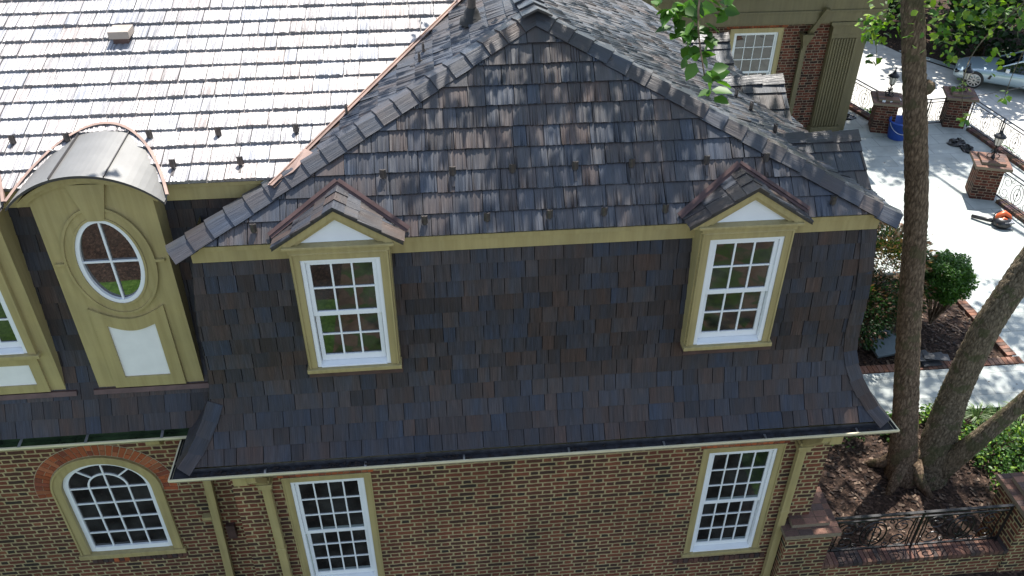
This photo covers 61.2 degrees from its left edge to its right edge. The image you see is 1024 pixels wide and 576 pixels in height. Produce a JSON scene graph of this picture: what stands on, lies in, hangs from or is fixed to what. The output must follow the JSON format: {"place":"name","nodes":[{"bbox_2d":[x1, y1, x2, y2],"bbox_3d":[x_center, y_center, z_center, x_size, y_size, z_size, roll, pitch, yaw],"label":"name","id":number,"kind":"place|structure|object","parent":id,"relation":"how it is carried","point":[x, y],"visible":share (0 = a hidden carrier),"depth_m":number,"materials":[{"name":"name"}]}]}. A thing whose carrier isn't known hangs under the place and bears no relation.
{"place":"outdoors","nodes":[
{"label":"outdoors","id":0,"kind":"place"},
{"bbox_2d":[868,91,902,133],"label":"brick pier","id":1,"kind":"structure","parent":0,"point":[881,114],"depth_m":25.52,"materials":[{"name":"brown brick"}]},
{"bbox_2d":[885,67,899,96],"bbox_3d":[11.072,-6.003,25.198,0.310,0.892,0.310,-3,37,-4],"label":"pier lantern","id":2,"kind":"object","parent":1,"relation":"on","point":[894,76],"visible":1,"depth_m":25.12,"materials":[{"name":"metal"}]},
{"bbox_2d":[817,0,1023,575],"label":"ground","id":3,"kind":"structure","parent":0,"point":[878,505],"depth_m":15.21,"materials":[{"name":"brown soil"}]},
{"bbox_2d":[0,0,902,575],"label":"brick house","id":4,"kind":"structure","parent":3,"relation":"on","point":[434,286],"depth_m":10.23,"materials":[{"name":"brown brick"}]},
{"bbox_2d":[0,262,41,360],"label":"window","id":5,"kind":"structure","parent":4,"relation":"in","point":[17,342],"depth_m":10.02,"materials":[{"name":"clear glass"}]},
{"bbox_2d":[75,221,144,302],"bbox_3d":[-4.439,-0.296,9.595,0.694,1.124,0.050,-3,37,-4],"label":"window","id":6,"kind":"structure","parent":4,"relation":"in","point":[108,259],"depth_m":9.60,"materials":[{"name":"clear glass"}]},
{"bbox_2d":[50,456,186,560],"bbox_3d":[-5.543,3.055,12.113,1.510,2.090,0.143,-3,37,-4],"label":"window","id":7,"kind":"structure","parent":4,"relation":"in","point":[110,507],"depth_m":12.17,"materials":[{"name":"clear glass"}]},
{"bbox_2d":[281,472,384,575],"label":"window","id":8,"kind":"structure","parent":4,"relation":"in","point":[333,518],"depth_m":11.88,"materials":[{"name":"clear glass"}]},
{"bbox_2d":[289,250,401,373],"bbox_3d":[-1.822,0.259,9.602,1.080,1.650,0.158,-3,37,-4],"label":"window","id":9,"kind":"structure","parent":4,"relation":"in","point":[349,294],"depth_m":9.58,"materials":[{"name":"clear glass"}]},
{"bbox_2d":[681,443,786,556],"bbox_3d":[3.133,3.028,12.382,1.210,2.313,0.156,-3,37,-4],"label":"window","id":10,"kind":"structure","parent":4,"relation":"in","point":[735,487],"depth_m":12.36,"materials":[{"name":"clear glass"}]},
{"bbox_2d":[680,230,794,350],"bbox_3d":[2.577,0.021,9.943,1.080,1.650,0.158,-3,37,-4],"label":"window","id":11,"kind":"structure","parent":4,"relation":"in","point":[739,279],"depth_m":9.93,"materials":[{"name":"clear glass"}]},
{"bbox_2d":[642,0,888,131],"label":"brick wing","id":12,"kind":"structure","parent":3,"relation":"on","point":[812,51],"depth_m":24.32,"materials":[{"name":"brown brick"}]},
{"bbox_2d":[730,27,783,75],"bbox_3d":[6.779,-6.183,24.725,1.580,2.548,0.178,-3,37,-4],"label":"window","id":13,"kind":"structure","parent":12,"relation":"in","point":[755,51],"depth_m":24.35,"materials":[{"name":"clear glass"}]},
{"bbox_2d":[651,0,935,498],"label":"tree","id":14,"kind":"object","parent":3,"relation":"on","point":[900,462],"visible":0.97,"depth_m":12.68,"materials":[{"name":"green plant"}]},
{"bbox_2d":[770,487,841,575],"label":"brick pier","id":15,"kind":"structure","parent":3,"relation":"on","point":[804,544],"depth_m":12.75,"materials":[{"name":"brown brick"}]},
{"bbox_2d":[831,436,864,447],"bbox_3d":[6.105,2.462,15.899,0.988,0.553,0.896,-3,37,-4],"label":"shrub","id":16,"kind":"object","parent":3,"relation":"on","point":[863,438],"visible":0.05,"depth_m":15.76,"materials":[{"name":"green plant"}]},
{"bbox_2d":[858,264,899,351],"bbox_3d":[7.140,0.407,17.831,2.174,1.782,2.084,-3,37,-4],"label":"shrub","id":17,"kind":"object","parent":3,"relation":"on","point":[876,322],"visible":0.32,"depth_m":17.34,"materials":[{"name":"green plant"}]},
{"bbox_2d":[863,328,895,357],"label":"stone slab","id":18,"kind":"structure","parent":3,"relation":"on","point":[887,349],"depth_m":17.79,"materials":[{"name":"grey stone"}]},
{"bbox_2d":[880,410,891,441],"bbox_3d":[7.062,2.508,16.041,0.716,0.338,0.739,-3,37,-4],"label":"shrub","id":19,"kind":"object","parent":3,"relation":"on","point":[890,415],"visible":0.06,"depth_m":15.96,"materials":[{"name":"green plant"}]},
{"bbox_2d":[873,0,900,24],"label":"tree","id":20,"kind":"object","parent":3,"relation":"on","point":[895,8],"visible":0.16,"depth_m":39.85,"materials":[{"name":"green plant"}]},
{"bbox_2d":[863,221,942,323],"bbox_3d":[7.802,-0.250,18.303,2.386,2.298,2.507,-3,37,-4],"label":"shrub","id":21,"kind":"object","parent":3,"relation":"on","point":[892,244],"visible":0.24,"depth_m":17.79,"materials":[{"name":"green plant"}]},
{"bbox_2d":[819,536,1008,575],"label":"garden wall","id":22,"kind":"structure","parent":3,"relation":"on","point":[953,558],"depth_m":13.35,"materials":[{"name":"brick"}]},
{"bbox_2d":[827,504,1014,551],"bbox_3d":[6.135,3.674,13.122,2.788,0.880,0.044,-3,37,-4],"label":"iron railing","id":23,"kind":"object","parent":22,"relation":"on","point":[922,516],"visible":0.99,"depth_m":13.05,"materials":[{"name":"black metal"}]},
{"bbox_2d":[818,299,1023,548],"bbox_3d":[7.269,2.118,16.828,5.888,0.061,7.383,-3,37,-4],"label":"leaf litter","id":24,"kind":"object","parent":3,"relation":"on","point":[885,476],"visible":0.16,"depth_m":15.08,"materials":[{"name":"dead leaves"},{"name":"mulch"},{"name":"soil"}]},
{"bbox_2d":[923,249,979,324],"bbox_3d":[8.894,0.071,18.021,1.220,1.816,1.209,-12,38,-16],"label":"round bush","id":25,"kind":"object","parent":24,"relation":"on","point":[955,276],"visible":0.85,"depth_m":17.51,"materials":[{"name":"green plant"}]},
{"bbox_2d":[900,50,954,68],"bbox_3d":[20.639,-8.851,36.282,8.906,0.001,1.122,24,43,28],"label":"road edge","id":26,"kind":"object","parent":3,"relation":"on","point":[938,62],"visible":0.2,"depth_m":37.50,"materials":[{"name":"grey concrete"}]},
{"bbox_2d":[855,0,1023,490],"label":"tree","id":27,"kind":"object","parent":3,"relation":"on","point":[946,454],"visible":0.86,"depth_m":13.82,"materials":[{"name":"green plant"}]},
{"bbox_2d":[860,356,1023,373],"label":"brick edging","id":28,"kind":"object","parent":3,"relation":"on","point":[889,368],"visible":0.3,"depth_m":17.48,"materials":[{"name":"red brick"}]},
{"bbox_2d":[920,350,950,366],"bbox_3d":[8.347,1.377,17.611,0.953,0.142,0.578,-3,37,-4],"label":"shingle stack","id":29,"kind":"object","parent":28,"relation":"on","point":[927,359],"visible":0.65,"depth_m":17.48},
{"bbox_2d":[919,403,965,437],"bbox_3d":[8.018,2.404,16.124,0.933,0.418,0.898,-3,37,-4],"label":"shrub","id":30,"kind":"object","parent":3,"relation":"on","point":[926,412],"visible":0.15,"depth_m":16.23,"materials":[{"name":"green plant"}]},
{"bbox_2d":[926,0,1023,19],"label":"tree","id":31,"kind":"object","parent":3,"relation":"on","point":[927,3],"visible":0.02,"depth_m":41.41,"materials":[{"name":"green plant"}]},
{"bbox_2d":[930,0,1023,60],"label":"tree","id":32,"kind":"object","parent":3,"relation":"on","point":[983,32],"visible":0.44,"depth_m":36.51,"materials":[{"name":"green plant"}]},
{"bbox_2d":[965,400,994,425],"bbox_3d":[8.694,2.411,16.156,0.805,0.264,0.798,-3,37,-4],"label":"grass clump","id":33,"kind":"object","parent":3,"relation":"on","point":[975,418],"visible":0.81,"depth_m":16.19,"materials":[{"name":"green plant"}]},
{"bbox_2d":[956,298,1015,356],"bbox_3d":[10.032,0.532,18.949,0.200,0.080,2.942,-5,37,-7],"label":"brick edging","id":34,"kind":"object","parent":3,"relation":"on","point":[1003,347],"visible":0.38,"depth_m":18.23,"materials":[{"name":"red brick"}]},
{"bbox_2d":[958,419,1023,472],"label":"shrub","id":35,"kind":"object","parent":3,"relation":"on","point":[1002,448],"visible":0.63,"depth_m":15.37,"materials":[{"name":"green plant"}]},
{"bbox_2d":[980,400,1016,428],"bbox_3d":[9.049,2.405,16.168,0.845,0.263,0.797,-3,37,-4],"label":"grass clump","id":36,"kind":"object","parent":3,"relation":"on","point":[993,409],"visible":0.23,"depth_m":16.20,"materials":[{"name":"green plant"}]},
{"bbox_2d":[975,472,1023,572],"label":"brick pier","id":37,"kind":"structure","parent":3,"relation":"on","point":[1011,491],"depth_m":13.35,"materials":[{"name":"brown brick"}]},
{"bbox_2d":[988,462,1023,492],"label":"shrub","id":38,"kind":"object","parent":3,"relation":"on","point":[1011,467],"visible":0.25,"depth_m":14.99,"materials":[{"name":"green plant"}]},
{"bbox_2d":[997,421,1023,464],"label":"shrub","id":39,"kind":"object","parent":3,"relation":"on","point":[1018,431],"visible":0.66,"depth_m":15.60,"materials":[{"name":"green plant"}]},
{"bbox_2d":[1000,0,1023,20],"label":"tree","id":40,"kind":"object","parent":3,"relation":"on","point":[1013,4],"visible":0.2,"depth_m":36.66,"materials":[{"name":"green plant"}]},
{"bbox_2d":[1000,398,1023,420],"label":"grass clump","id":41,"kind":"object","parent":3,"relation":"on","point":[1021,416],"visible":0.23,"depth_m":16.25,"materials":[{"name":"green plant"}]},
{"bbox_2d":[839,109,1023,365],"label":"patio","id":42,"kind":"structure","parent":0,"point":[954,226],"depth_m":22.61,"materials":[{"name":"grey concrete"}]},
{"bbox_2d":[846,113,855,119],"bbox_3d":[10.319,-5.311,26.684,0.611,0.122,0.428,-3,37,-4],"label":"bag","id":43,"kind":"object","parent":42,"relation":"on","point":[850,116],"visible":0.56,"depth_m":26.61,"materials":[{"name":"black plastic"}]},
{"bbox_2d":[849,103,869,120],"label":"brick curb","id":44,"kind":"structure","parent":42,"relation":"on","point":[858,111],"depth_m":26.88,"materials":[{"name":"brown brick"}]},
{"bbox_2d":[850,78,877,113],"bbox_3d":[10.549,-6.271,27.283,0.044,0.890,3.222,-14,39,-18],"label":"iron railing","id":45,"kind":"object","parent":44,"relation":"on","point":[861,96],"visible":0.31,"depth_m":26.71,"materials":[{"name":"black metal"}]},
{"bbox_2d":[887,115,903,140],"bbox_3d":[11.374,-4.685,25.462,0.706,0.566,0.689,-3,37,-4],"label":"bucket","id":46,"kind":"object","parent":42,"relation":"on","point":[895,130],"visible":0.64,"depth_m":25.36,"materials":[{"name":"plastic"}]},
{"bbox_2d":[902,98,948,123],"bbox_3d":[12.483,-5.265,26.037,1.631,0.890,0.044,-5,37,-7],"label":"iron railing","id":47,"kind":"object","parent":42,"relation":"on","point":[930,102],"visible":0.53,"depth_m":25.95,"materials":[{"name":"black metal"}]},
{"bbox_2d":[946,137,965,146],"bbox_3d":[12.988,-4.287,25.255,0.567,0.195,0.440,-3,37,-4],"label":"bag","id":48,"kind":"object","parent":42,"relation":"on","point":[958,142],"visible":1,"depth_m":25.18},
{"bbox_2d":[960,144,974,153],"bbox_3d":[13.133,-4.048,24.955,0.341,0.171,0.508,-3,37,-4],"label":"bag","id":49,"kind":"object","parent":42,"relation":"on","point":[967,148],"visible":0.93,"depth_m":24.90,"materials":[{"name":"black plastic"}]},
{"bbox_2d":[971,210,1014,229],"bbox_3d":[12.066,-1.766,21.671,0.957,0.395,0.476,9,38,12],"label":"leaf blower","id":50,"kind":"object","parent":42,"relation":"on","point":[1002,220],"visible":1,"depth_m":21.57,"materials":[{"name":"plastic"}]},
{"bbox_2d":[966,127,1023,170],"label":"brick curb","id":51,"kind":"structure","parent":42,"relation":"on","point":[990,144],"depth_m":25.05,"materials":[{"name":"red brick"}]},
{"bbox_2d":[966,101,1023,162],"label":"iron railing","id":52,"kind":"object","parent":51,"relation":"on","point":[1004,118],"visible":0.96,"depth_m":24.87,"materials":[{"name":"black metal"}]},
{"bbox_2d":[995,199,1023,222],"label":"brick curb","id":53,"kind":"structure","parent":42,"relation":"on","point":[1010,209],"depth_m":22.24,"materials":[{"name":"red brick"}]},
{"bbox_2d":[996,172,1023,214],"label":"iron railing","id":54,"kind":"object","parent":53,"relation":"on","point":[1015,175],"visible":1,"depth_m":22.11,"materials":[{"name":"black metal"}]},
{"bbox_2d":[851,39,1023,157],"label":"driveway","id":55,"kind":"structure","parent":0,"point":[877,77],"depth_m":35.07,"materials":[{"name":"grey concrete"}]},
{"bbox_2d":[953,51,1023,88],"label":"parked car","id":56,"kind":"object","parent":55,"relation":"on","point":[983,70],"visible":0.87,"depth_m":34.87,"materials":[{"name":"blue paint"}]},
{"bbox_2d":[863,364,1023,413],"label":"path","id":57,"kind":"structure","parent":0,"point":[995,384],"depth_m":17.03,"materials":[{"name":"grey concrete"}]},
{"bbox_2d":[939,86,979,128],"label":"brick pier","id":58,"kind":"structure","parent":0,"point":[952,112],"depth_m":25.82,"materials":[{"name":"brown brick"}]},
{"bbox_2d":[957,63,973,91],"bbox_3d":[13.377,-6.217,25.497,0.310,0.892,0.310,-14,39,-18],"label":"pier lantern","id":59,"kind":"object","parent":58,"relation":"on","point":[969,71],"visible":0.73,"depth_m":25.39,"materials":[{"name":"metal"}]},
{"bbox_2d":[961,86,1023,98],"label":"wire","id":60,"kind":"object","parent":58,"relation":"attached to","point":[992,93],"visible":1,"depth_m":24.06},
{"bbox_2d":[965,151,1012,200],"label":"brick pier","id":61,"kind":"structure","parent":0,"point":[985,177],"depth_m":22.47,"materials":[{"name":"red brick"}]},
{"bbox_2d":[987,127,1006,159],"bbox_3d":[12.409,-3.710,22.116,0.310,0.892,0.310,26,44,30],"label":"pier lantern","id":62,"kind":"object","parent":61,"relation":"on","point":[1000,137],"visible":1,"depth_m":22.03,"materials":[{"name":"metal"}]}
]}

